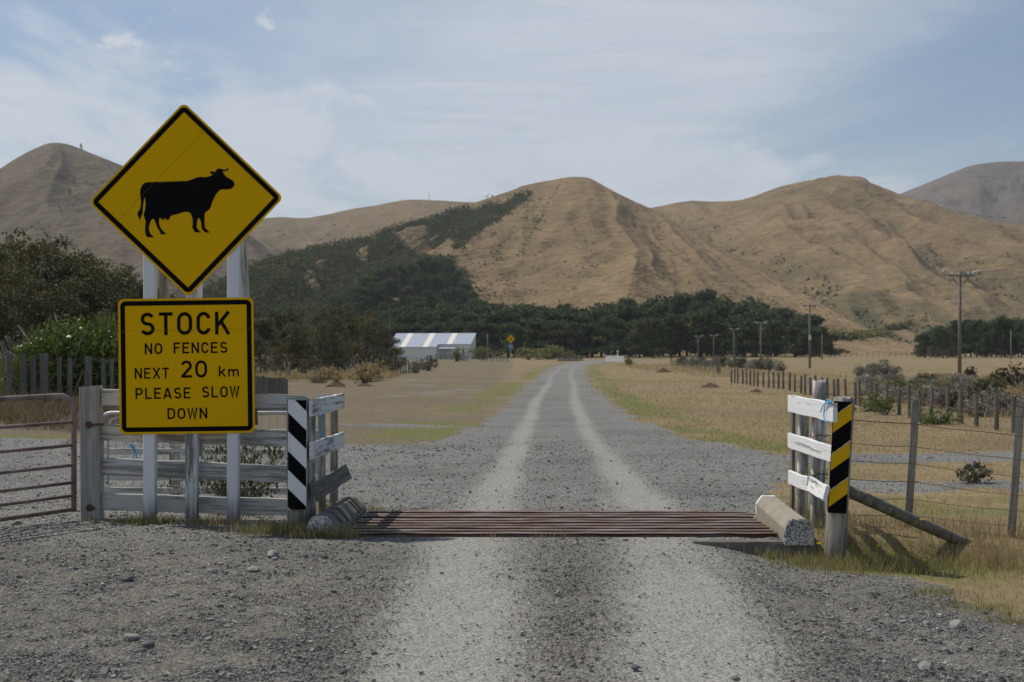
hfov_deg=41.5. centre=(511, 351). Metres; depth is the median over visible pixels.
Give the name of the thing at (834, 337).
macrocarpa tree
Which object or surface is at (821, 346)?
utility pole
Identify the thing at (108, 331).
leafy bush
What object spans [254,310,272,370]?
kanuka tree
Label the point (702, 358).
grey shrub
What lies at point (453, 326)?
macrocarpa tree
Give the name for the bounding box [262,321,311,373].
kanuka tree
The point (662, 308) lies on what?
macrocarpa tree
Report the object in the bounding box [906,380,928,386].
rough shrub
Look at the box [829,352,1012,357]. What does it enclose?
post fence
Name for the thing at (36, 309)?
kanuka tree
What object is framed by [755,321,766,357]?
utility pole
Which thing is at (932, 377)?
rough shrub
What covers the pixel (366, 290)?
pine tree
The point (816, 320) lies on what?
macrocarpa tree
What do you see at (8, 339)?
twiggy bush
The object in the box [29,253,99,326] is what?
kanuka tree
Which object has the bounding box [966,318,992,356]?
macrocarpa tree
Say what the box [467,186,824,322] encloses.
slope scrub
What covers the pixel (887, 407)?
green bush
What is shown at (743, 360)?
grey shrub
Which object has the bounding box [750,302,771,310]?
macrocarpa tree
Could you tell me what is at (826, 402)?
blue twine
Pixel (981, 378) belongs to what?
tussock
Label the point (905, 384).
rough shrub
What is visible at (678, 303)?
macrocarpa tree
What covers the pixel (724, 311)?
macrocarpa tree
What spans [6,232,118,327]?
kanuka tree
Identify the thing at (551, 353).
hedge bush
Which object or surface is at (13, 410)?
rank grass
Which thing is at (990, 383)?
rough shrub
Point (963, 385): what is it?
rough shrub
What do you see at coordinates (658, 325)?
macrocarpa tree
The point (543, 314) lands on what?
macrocarpa tree
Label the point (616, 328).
macrocarpa tree
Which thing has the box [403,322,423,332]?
macrocarpa tree
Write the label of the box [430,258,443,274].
pine tree
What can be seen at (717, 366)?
post fence
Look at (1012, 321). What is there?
macrocarpa tree
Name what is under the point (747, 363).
grey shrub
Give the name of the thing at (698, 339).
utility pole
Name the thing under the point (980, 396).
rough shrub
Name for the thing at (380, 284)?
pine tree
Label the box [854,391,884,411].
green bush
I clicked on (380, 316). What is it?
macrocarpa tree
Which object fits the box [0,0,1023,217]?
sky
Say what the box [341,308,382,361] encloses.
kanuka tree
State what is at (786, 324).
macrocarpa tree
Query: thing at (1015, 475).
wire fence
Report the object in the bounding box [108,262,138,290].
kanuka tree
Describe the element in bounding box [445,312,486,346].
macrocarpa tree
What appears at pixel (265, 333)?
kanuka tree
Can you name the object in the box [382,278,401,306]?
pine tree
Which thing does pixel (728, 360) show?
grey shrub
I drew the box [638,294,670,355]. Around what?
macrocarpa tree
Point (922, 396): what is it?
rough shrub
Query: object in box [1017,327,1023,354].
macrocarpa tree
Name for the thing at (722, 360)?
grey shrub
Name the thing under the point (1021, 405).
rough shrub
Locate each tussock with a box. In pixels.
[305,365,342,382]
[344,357,387,383]
[936,372,968,380]
[942,379,958,386]
[972,375,986,381]
[997,388,1023,400]
[1001,382,1023,392]
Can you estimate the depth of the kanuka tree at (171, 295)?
83.13 m
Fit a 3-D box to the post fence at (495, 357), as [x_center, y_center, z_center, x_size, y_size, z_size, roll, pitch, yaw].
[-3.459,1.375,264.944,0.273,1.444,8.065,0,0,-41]
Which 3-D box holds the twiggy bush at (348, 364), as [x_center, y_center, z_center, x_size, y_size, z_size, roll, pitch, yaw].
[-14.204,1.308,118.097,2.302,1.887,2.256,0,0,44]
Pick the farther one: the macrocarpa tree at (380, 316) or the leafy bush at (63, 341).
the macrocarpa tree at (380, 316)
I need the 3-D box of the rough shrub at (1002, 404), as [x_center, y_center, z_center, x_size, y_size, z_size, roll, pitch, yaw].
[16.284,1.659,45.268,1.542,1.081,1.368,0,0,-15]
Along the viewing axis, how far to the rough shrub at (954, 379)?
77.17 m
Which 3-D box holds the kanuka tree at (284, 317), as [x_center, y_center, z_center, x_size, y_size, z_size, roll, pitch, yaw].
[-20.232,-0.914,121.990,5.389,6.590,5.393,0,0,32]
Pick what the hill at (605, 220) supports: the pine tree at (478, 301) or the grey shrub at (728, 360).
the pine tree at (478, 301)
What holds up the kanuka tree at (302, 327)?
on the ground at (494, 397)
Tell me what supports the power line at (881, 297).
attached to the utility pole at (959, 328)
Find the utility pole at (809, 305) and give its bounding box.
[800,302,820,367]
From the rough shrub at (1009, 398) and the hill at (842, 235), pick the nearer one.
the rough shrub at (1009, 398)
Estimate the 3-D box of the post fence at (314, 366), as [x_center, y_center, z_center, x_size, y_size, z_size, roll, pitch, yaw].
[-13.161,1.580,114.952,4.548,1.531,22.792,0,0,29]
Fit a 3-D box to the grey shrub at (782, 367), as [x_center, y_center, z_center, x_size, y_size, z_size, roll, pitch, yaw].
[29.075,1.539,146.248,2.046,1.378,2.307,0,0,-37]
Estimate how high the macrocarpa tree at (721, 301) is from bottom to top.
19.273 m
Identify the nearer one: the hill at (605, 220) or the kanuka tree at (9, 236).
the kanuka tree at (9, 236)
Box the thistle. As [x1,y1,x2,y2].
[955,460,994,483]
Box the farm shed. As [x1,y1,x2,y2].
[389,333,475,358]
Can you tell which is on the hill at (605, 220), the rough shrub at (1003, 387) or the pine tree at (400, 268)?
the pine tree at (400, 268)
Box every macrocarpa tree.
[349,312,385,353]
[379,321,405,351]
[383,312,412,332]
[401,308,423,332]
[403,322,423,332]
[409,321,444,332]
[412,309,445,332]
[432,301,456,312]
[434,308,467,330]
[440,319,468,332]
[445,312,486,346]
[448,303,478,330]
[459,321,486,351]
[474,307,514,356]
[476,302,523,355]
[476,320,503,356]
[483,305,526,356]
[496,319,528,357]
[500,302,538,342]
[518,303,541,348]
[519,317,553,354]
[530,308,563,348]
[533,305,556,311]
[537,319,570,355]
[541,310,588,350]
[550,300,573,337]
[559,321,585,356]
[567,302,612,355]
[575,310,607,356]
[576,322,610,357]
[588,308,621,356]
[592,313,629,355]
[596,301,616,354]
[608,302,639,356]
[610,293,638,355]
[621,317,660,357]
[625,308,660,356]
[628,299,666,339]
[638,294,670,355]
[638,317,672,357]
[646,300,681,356]
[651,312,695,356]
[659,292,693,356]
[666,291,698,355]
[677,307,725,356]
[682,300,709,355]
[692,302,737,356]
[693,314,735,356]
[694,287,716,355]
[705,293,741,355]
[720,316,754,356]
[725,302,758,356]
[729,296,762,354]
[732,308,785,356]
[732,318,768,356]
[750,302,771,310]
[755,309,796,356]
[755,317,788,356]
[768,306,794,355]
[776,324,808,356]
[781,316,813,356]
[787,310,812,355]
[796,326,826,356]
[801,313,830,346]
[812,325,835,356]
[819,334,850,355]
[910,333,937,357]
[913,328,945,356]
[926,326,957,357]
[933,325,956,356]
[945,319,975,357]
[957,317,971,355]
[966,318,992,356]
[971,322,996,357]
[984,319,1014,356]
[991,314,1014,356]
[997,318,1020,355]
[1006,317,1023,356]
[1012,321,1023,356]
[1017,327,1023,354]
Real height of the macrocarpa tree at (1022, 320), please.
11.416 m
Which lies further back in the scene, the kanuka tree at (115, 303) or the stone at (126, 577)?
the kanuka tree at (115, 303)
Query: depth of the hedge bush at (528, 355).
289.61 m
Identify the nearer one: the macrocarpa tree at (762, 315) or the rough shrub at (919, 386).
the rough shrub at (919, 386)
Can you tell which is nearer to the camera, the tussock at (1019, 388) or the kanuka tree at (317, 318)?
the tussock at (1019, 388)
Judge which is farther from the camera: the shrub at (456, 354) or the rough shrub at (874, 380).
the shrub at (456, 354)
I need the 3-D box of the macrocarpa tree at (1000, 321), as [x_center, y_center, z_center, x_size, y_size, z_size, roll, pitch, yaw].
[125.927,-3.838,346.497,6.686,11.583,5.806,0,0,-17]
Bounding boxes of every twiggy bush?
[0,328,27,395]
[158,478,201,495]
[199,429,286,497]
[338,357,356,372]
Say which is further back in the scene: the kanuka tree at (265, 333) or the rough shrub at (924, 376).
the kanuka tree at (265, 333)
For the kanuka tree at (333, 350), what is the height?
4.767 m
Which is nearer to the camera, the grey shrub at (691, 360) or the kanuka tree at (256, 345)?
the kanuka tree at (256, 345)
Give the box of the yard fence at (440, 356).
[435,354,462,359]
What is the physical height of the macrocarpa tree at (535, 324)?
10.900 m
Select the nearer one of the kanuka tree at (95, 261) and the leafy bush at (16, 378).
the leafy bush at (16, 378)
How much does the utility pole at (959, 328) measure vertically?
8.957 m
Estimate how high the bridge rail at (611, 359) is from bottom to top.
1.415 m
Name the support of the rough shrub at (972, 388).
on the ground at (494, 397)
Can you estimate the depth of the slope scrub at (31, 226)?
926.12 m
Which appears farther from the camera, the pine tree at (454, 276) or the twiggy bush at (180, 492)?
the pine tree at (454, 276)
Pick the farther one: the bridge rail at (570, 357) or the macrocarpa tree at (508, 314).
the macrocarpa tree at (508, 314)
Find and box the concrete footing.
[691,539,816,557]
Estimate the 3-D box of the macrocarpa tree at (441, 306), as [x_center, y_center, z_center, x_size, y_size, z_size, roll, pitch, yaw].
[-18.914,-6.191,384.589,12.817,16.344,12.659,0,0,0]
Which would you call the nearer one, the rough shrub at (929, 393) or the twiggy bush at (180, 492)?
the twiggy bush at (180, 492)
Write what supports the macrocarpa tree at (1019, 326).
on the ground at (494, 397)
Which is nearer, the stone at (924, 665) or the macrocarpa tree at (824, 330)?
the stone at (924, 665)
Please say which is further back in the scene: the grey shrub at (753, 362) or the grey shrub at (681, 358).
the grey shrub at (681, 358)
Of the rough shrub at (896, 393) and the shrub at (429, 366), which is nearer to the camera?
the rough shrub at (896, 393)
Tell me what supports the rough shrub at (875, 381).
on the ground at (494, 397)
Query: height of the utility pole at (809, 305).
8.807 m
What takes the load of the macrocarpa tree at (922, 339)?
on the ground at (494, 397)
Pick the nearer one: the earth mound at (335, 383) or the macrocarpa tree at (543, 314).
the earth mound at (335, 383)
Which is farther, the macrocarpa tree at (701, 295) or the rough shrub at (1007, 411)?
the macrocarpa tree at (701, 295)
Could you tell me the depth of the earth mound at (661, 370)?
134.30 m
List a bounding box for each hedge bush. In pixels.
[467,346,500,358]
[515,346,545,359]
[531,344,574,359]
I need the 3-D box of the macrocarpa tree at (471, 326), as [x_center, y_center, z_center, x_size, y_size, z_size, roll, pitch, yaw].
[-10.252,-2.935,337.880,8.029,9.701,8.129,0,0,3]
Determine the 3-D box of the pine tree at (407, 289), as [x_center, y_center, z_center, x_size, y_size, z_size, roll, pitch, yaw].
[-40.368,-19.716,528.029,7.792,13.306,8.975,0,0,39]
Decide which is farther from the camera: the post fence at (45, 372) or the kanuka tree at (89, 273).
the kanuka tree at (89, 273)
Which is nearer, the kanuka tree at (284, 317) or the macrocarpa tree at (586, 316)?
the kanuka tree at (284, 317)
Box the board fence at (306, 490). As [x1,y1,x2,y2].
[79,385,351,530]
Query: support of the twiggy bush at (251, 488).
on the gravel road
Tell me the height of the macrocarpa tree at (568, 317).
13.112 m
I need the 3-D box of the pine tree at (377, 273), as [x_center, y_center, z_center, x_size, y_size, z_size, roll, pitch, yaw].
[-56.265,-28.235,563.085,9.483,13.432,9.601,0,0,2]
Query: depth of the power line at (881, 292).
124.94 m
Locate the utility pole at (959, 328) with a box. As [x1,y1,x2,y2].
[942,270,979,372]
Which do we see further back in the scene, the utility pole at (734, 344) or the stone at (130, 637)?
the utility pole at (734, 344)
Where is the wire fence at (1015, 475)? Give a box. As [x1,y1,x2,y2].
[824,393,1023,537]
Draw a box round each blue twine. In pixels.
[129,443,137,458]
[317,394,333,446]
[820,399,831,422]
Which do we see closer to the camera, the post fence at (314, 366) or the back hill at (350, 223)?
the post fence at (314, 366)
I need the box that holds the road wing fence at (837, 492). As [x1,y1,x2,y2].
[788,380,973,562]
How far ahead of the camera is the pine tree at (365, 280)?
538.61 m
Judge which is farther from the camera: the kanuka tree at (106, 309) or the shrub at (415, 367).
the shrub at (415, 367)
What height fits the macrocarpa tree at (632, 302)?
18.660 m
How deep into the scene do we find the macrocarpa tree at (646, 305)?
375.40 m
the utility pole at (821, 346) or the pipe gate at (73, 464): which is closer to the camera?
the pipe gate at (73, 464)
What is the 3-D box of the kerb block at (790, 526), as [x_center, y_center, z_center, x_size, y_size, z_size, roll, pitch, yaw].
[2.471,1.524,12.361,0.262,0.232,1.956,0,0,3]
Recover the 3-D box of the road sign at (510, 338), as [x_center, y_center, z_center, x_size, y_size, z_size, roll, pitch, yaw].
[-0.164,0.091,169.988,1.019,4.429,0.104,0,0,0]
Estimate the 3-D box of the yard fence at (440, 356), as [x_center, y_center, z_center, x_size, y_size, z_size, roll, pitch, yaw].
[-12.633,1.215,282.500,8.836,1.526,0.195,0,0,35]
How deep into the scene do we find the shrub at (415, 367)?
129.64 m
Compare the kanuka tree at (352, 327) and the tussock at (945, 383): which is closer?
the tussock at (945, 383)
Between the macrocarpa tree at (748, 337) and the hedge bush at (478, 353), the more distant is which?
the macrocarpa tree at (748, 337)
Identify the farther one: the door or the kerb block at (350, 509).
the door
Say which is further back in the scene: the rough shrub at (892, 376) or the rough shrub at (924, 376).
the rough shrub at (924, 376)
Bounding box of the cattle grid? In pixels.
[350,510,777,537]
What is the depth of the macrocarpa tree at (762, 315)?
365.89 m
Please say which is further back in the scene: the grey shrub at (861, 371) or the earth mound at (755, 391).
the grey shrub at (861, 371)
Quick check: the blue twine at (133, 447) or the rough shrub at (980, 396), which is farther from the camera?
the rough shrub at (980, 396)
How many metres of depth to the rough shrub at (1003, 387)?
65.47 m
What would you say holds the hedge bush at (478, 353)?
on the ground at (494, 397)
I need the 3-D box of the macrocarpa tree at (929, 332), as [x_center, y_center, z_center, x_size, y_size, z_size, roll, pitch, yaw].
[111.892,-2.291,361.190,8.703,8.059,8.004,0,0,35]
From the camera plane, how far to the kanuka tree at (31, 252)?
57.56 m
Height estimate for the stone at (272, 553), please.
0.072 m
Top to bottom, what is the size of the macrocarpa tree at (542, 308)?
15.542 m
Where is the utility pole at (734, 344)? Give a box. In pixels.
[729,328,738,356]
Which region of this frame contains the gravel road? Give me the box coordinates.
[0,355,1023,681]
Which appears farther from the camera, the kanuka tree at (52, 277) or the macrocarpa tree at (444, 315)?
the macrocarpa tree at (444, 315)
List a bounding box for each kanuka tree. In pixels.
[0,227,44,275]
[0,240,53,324]
[0,240,63,352]
[0,261,39,358]
[0,274,83,359]
[0,281,29,392]
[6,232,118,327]
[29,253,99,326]
[34,263,117,339]
[43,276,107,328]
[47,268,114,318]
[58,247,127,318]
[58,253,116,313]
[81,257,138,310]
[91,286,139,324]
[102,269,158,337]
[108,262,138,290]
[135,278,178,298]
[254,309,293,374]
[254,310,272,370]
[257,306,311,372]
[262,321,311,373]
[271,309,326,371]
[296,315,328,368]
[297,306,348,371]
[306,323,351,371]
[323,303,369,371]
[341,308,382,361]
[345,315,391,366]
[345,321,386,366]
[368,320,409,369]
[379,337,404,367]
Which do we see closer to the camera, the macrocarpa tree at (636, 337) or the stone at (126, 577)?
the stone at (126, 577)
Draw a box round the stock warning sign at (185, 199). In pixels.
[91,105,280,522]
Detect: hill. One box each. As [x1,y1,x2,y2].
[0,143,274,297]
[249,200,474,255]
[250,177,929,354]
[650,175,1023,348]
[900,161,1023,225]
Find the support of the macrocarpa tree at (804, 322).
on the ground at (494, 397)
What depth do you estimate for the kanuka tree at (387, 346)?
141.79 m
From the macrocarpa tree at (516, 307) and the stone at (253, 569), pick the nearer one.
the stone at (253, 569)
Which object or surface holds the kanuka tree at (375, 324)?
on the ground at (494, 397)
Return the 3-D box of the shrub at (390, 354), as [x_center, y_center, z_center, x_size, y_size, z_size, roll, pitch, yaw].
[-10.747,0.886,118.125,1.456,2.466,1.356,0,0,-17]
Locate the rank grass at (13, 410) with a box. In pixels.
[0,387,263,431]
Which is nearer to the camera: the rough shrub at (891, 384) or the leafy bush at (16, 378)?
the leafy bush at (16, 378)
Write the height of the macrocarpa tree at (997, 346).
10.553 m
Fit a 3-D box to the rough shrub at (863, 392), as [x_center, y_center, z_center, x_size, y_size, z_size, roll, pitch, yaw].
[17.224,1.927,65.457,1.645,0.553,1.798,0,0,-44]
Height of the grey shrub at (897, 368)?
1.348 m
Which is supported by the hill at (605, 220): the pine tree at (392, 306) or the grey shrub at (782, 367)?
the pine tree at (392, 306)
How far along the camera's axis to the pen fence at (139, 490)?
15.09 m
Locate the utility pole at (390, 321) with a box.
[386,310,393,337]
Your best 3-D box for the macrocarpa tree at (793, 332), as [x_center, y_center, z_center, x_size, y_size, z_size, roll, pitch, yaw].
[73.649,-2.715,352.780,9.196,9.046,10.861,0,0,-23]
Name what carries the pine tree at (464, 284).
on the hill at (605, 220)
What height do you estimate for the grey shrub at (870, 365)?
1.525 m
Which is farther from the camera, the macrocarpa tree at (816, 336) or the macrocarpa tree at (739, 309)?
the macrocarpa tree at (739, 309)
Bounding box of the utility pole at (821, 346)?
[821,335,822,358]
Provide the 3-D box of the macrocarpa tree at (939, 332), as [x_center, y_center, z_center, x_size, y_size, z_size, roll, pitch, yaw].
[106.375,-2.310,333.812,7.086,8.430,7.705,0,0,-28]
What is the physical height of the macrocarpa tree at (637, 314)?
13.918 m
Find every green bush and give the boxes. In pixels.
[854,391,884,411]
[867,395,898,414]
[907,407,932,419]
[918,408,964,424]
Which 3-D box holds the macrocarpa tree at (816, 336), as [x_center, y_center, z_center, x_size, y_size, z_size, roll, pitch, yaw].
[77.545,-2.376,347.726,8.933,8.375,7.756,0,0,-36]
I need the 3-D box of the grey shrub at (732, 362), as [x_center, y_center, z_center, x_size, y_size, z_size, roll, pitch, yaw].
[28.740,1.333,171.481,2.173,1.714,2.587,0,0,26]
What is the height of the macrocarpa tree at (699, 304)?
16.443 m
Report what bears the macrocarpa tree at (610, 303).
on the ground at (494, 397)
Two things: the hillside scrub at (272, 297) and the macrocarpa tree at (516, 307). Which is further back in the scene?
the hillside scrub at (272, 297)
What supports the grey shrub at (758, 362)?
on the ground at (494, 397)
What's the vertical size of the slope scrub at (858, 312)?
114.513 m
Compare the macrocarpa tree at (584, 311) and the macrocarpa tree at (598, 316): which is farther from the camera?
the macrocarpa tree at (584, 311)
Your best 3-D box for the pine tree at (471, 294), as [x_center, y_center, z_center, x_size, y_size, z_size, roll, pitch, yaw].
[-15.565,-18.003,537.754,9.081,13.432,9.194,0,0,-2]
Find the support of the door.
in the farm shed
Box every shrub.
[382,348,397,371]
[406,358,426,372]
[418,355,438,370]
[452,347,466,361]
[625,356,634,364]
[675,355,687,364]
[688,355,699,365]
[695,356,707,365]
[700,359,711,366]
[708,353,720,365]
[717,354,728,367]
[724,357,735,367]
[730,358,747,367]
[734,355,748,368]
[743,358,755,368]
[748,359,760,369]
[754,355,776,369]
[761,358,777,370]
[772,361,788,370]
[847,386,882,395]
[852,365,871,375]
[853,374,873,384]
[857,376,882,390]
[861,374,875,384]
[861,380,892,386]
[866,359,896,376]
[866,361,881,375]
[874,378,921,395]
[878,384,913,398]
[879,379,910,390]
[880,388,906,402]
[884,373,905,382]
[886,364,902,374]
[904,376,928,384]
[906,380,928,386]
[911,382,923,389]
[911,388,935,405]
[913,387,942,402]
[915,373,935,379]
[918,373,942,381]
[926,384,966,404]
[927,378,947,387]
[927,381,966,388]
[934,393,966,410]
[939,386,1018,411]
[946,374,972,383]
[952,379,975,390]
[952,396,993,416]
[955,401,1000,416]
[959,384,982,393]
[960,376,1007,391]
[964,365,977,375]
[966,391,1010,410]
[978,385,1022,412]
[982,392,1023,406]
[986,361,1023,388]
[988,382,1014,391]
[999,405,1019,416]
[1005,398,1023,409]
[1012,375,1023,390]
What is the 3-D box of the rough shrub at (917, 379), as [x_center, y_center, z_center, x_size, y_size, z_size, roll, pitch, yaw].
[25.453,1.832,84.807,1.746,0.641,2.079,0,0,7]
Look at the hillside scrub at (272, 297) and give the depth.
635.20 m
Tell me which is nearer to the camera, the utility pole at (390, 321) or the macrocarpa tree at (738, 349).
the utility pole at (390, 321)
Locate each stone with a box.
[11,520,21,524]
[118,573,133,581]
[123,633,140,641]
[141,640,154,648]
[207,568,216,572]
[247,566,259,571]
[267,550,278,557]
[631,664,639,669]
[731,676,740,680]
[918,661,933,671]
[949,619,963,628]
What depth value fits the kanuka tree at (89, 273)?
63.53 m
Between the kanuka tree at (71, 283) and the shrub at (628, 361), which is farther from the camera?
the shrub at (628, 361)
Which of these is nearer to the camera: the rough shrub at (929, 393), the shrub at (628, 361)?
the rough shrub at (929, 393)
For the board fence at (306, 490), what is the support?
on the gravel road
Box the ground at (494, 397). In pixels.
[0,353,1023,619]
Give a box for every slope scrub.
[12,177,248,284]
[271,224,343,254]
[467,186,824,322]
[687,224,1023,348]
[975,166,1023,223]
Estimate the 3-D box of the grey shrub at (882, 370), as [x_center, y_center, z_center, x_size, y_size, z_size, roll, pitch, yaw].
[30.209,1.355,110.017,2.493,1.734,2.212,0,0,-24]
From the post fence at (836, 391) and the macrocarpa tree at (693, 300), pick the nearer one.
the post fence at (836, 391)
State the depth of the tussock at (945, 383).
70.38 m
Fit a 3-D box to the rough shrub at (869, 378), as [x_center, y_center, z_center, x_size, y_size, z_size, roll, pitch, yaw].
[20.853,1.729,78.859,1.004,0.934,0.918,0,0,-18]
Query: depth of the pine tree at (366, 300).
484.89 m
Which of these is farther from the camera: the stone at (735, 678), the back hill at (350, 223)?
the back hill at (350, 223)
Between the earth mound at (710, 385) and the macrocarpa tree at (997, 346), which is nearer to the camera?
the earth mound at (710, 385)
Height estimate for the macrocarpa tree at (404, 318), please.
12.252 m
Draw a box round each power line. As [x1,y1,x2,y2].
[712,262,1023,335]
[721,267,1020,335]
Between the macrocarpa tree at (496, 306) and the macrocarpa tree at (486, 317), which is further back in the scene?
the macrocarpa tree at (496, 306)
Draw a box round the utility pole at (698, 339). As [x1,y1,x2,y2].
[694,335,702,357]
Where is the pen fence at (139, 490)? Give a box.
[104,430,328,494]
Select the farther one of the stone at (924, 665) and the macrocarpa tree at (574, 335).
the macrocarpa tree at (574, 335)
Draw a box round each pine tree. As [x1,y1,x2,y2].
[356,275,374,288]
[356,292,373,314]
[357,285,377,309]
[369,287,388,310]
[371,268,386,288]
[374,281,389,301]
[378,299,388,310]
[378,300,398,313]
[381,265,399,293]
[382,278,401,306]
[392,263,410,289]
[397,284,414,306]
[420,254,434,276]
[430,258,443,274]
[439,257,455,276]
[446,268,461,288]
[455,281,473,303]
[463,290,479,304]
[468,297,488,306]
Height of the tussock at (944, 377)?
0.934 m
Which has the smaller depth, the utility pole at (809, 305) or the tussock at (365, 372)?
the tussock at (365, 372)
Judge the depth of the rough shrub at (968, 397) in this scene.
46.84 m
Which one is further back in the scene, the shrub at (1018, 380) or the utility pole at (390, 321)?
the utility pole at (390, 321)
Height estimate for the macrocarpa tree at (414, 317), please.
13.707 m
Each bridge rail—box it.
[558,355,582,361]
[605,355,624,361]
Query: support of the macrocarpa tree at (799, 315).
on the ground at (494, 397)
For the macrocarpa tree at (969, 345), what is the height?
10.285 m
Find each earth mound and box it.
[325,380,345,386]
[356,383,372,385]
[655,368,669,372]
[698,382,719,387]
[750,389,761,392]
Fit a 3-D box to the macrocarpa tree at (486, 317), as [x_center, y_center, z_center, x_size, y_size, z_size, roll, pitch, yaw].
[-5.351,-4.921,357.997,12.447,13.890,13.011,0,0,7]
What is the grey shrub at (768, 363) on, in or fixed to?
on the ground at (494, 397)
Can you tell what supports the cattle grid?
on the pit
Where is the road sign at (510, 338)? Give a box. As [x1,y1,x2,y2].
[507,335,513,368]
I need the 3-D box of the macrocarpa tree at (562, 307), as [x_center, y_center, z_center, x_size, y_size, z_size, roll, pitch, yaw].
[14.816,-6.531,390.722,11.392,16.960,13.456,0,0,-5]
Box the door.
[442,349,450,358]
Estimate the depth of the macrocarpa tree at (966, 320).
369.68 m
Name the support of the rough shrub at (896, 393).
on the ground at (494, 397)
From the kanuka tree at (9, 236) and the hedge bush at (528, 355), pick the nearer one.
the kanuka tree at (9, 236)
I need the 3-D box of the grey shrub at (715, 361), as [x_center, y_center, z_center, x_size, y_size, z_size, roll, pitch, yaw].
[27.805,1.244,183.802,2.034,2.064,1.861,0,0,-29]
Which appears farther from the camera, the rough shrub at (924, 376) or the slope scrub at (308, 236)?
the slope scrub at (308, 236)
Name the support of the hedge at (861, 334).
on the hill at (842, 235)
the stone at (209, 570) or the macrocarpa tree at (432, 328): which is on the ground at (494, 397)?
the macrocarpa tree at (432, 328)
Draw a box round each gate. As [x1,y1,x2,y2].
[0,393,76,521]
[104,411,286,485]
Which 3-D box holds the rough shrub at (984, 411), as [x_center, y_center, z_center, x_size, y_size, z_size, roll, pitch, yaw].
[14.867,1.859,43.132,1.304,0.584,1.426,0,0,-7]
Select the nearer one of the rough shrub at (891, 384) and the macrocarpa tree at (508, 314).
the rough shrub at (891, 384)
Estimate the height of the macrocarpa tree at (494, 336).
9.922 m
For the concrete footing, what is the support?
on the gravel road
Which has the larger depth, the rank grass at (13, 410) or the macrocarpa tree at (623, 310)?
the macrocarpa tree at (623, 310)
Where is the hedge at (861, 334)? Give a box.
[828,319,916,339]
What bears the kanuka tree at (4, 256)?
on the ground at (494, 397)
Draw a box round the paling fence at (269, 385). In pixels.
[256,375,287,394]
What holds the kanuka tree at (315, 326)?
on the ground at (494, 397)
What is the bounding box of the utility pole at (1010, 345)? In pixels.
[1010,330,1011,358]
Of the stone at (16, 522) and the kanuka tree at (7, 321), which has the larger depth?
the kanuka tree at (7, 321)
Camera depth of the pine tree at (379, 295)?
506.79 m
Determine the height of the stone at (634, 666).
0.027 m
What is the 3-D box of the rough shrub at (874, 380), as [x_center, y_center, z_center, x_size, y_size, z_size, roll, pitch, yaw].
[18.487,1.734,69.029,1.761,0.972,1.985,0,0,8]
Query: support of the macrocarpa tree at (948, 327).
on the ground at (494, 397)
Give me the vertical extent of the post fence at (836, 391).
1.453 m
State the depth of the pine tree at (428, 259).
605.30 m
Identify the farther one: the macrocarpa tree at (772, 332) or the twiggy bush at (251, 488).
the macrocarpa tree at (772, 332)
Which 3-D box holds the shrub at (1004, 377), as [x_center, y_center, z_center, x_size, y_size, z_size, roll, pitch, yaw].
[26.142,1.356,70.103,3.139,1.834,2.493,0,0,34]
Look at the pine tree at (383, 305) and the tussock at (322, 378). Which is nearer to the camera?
the tussock at (322, 378)
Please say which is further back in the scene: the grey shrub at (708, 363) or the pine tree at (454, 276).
the pine tree at (454, 276)
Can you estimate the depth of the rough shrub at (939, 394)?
49.94 m
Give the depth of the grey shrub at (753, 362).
158.49 m
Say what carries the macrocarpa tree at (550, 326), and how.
on the ground at (494, 397)
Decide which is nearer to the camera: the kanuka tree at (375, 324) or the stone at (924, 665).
the stone at (924, 665)
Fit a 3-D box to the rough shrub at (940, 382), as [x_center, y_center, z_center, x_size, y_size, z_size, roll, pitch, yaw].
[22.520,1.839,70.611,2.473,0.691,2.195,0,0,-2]
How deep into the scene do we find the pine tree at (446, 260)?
602.39 m
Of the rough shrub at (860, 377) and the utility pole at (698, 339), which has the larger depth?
the utility pole at (698, 339)
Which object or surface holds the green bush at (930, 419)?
on the ground at (494, 397)
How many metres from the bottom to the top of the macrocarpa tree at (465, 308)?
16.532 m
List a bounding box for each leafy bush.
[0,343,56,405]
[4,310,118,401]
[82,309,118,407]
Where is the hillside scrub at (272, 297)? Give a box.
[173,189,542,352]
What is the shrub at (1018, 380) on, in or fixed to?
on the ground at (494, 397)
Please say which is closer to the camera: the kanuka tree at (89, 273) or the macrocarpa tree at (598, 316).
the kanuka tree at (89, 273)
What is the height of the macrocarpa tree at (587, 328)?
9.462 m
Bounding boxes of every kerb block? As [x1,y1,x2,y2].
[307,497,365,537]
[755,495,814,545]
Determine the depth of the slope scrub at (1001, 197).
2282.20 m
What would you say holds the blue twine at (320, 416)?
attached to the board fence at (306, 490)
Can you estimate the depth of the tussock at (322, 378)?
97.69 m
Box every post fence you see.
[0,353,118,411]
[256,361,408,375]
[481,355,507,361]
[670,358,720,373]
[730,369,1021,432]
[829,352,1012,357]
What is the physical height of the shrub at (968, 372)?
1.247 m

